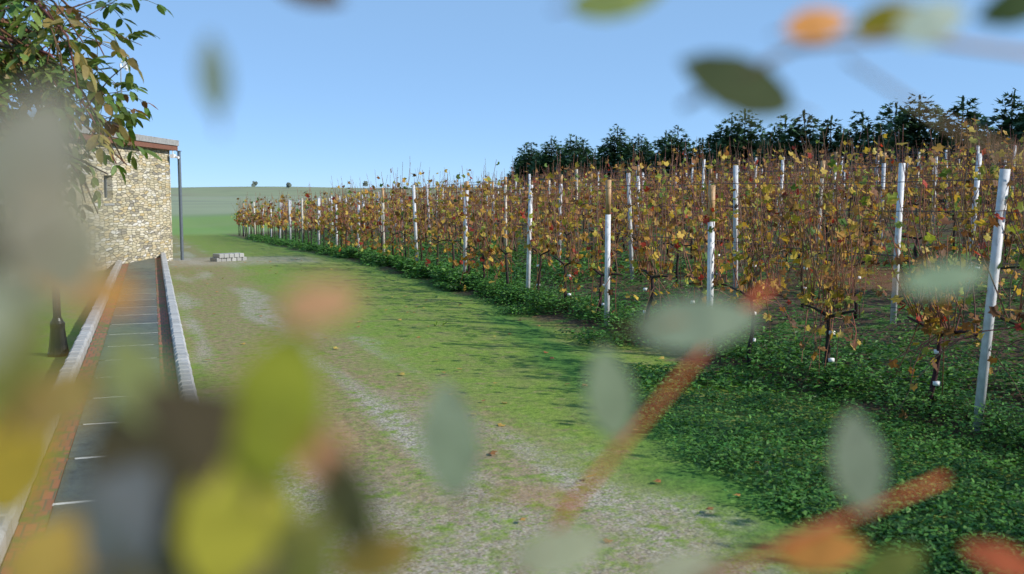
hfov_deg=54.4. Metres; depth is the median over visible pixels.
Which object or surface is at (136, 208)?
stone building
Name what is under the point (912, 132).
conifer trees
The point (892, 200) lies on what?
vine leaves
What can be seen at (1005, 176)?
vineyard posts
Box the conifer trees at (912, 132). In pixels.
[501,88,1023,210]
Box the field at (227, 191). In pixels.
[171,187,499,195]
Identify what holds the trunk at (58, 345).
on the ground at (547, 438)
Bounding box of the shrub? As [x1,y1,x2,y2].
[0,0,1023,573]
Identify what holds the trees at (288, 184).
on the field at (227, 191)
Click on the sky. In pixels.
(357, 90)
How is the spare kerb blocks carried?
on the ground at (547, 438)
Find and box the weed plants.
[244,211,1023,573]
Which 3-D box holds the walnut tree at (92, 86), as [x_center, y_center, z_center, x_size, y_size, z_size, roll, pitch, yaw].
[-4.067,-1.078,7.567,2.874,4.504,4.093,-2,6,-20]
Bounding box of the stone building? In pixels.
[21,61,183,285]
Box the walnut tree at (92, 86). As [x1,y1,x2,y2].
[0,0,172,206]
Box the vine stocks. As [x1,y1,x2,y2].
[230,115,1023,415]
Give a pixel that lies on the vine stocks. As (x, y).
(934, 382)
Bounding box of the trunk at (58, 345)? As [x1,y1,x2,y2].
[31,56,69,356]
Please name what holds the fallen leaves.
on the ground at (547, 438)
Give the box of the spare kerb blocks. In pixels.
[210,253,246,261]
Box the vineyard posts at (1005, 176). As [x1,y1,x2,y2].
[243,144,1023,430]
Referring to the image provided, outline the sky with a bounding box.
[0,0,1023,187]
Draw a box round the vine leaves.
[231,119,1023,421]
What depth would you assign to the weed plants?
7.95 m
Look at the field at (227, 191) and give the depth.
1042.77 m
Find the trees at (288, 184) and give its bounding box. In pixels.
[251,181,483,187]
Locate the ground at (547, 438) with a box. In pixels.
[21,196,1023,573]
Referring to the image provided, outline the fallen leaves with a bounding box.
[175,258,955,542]

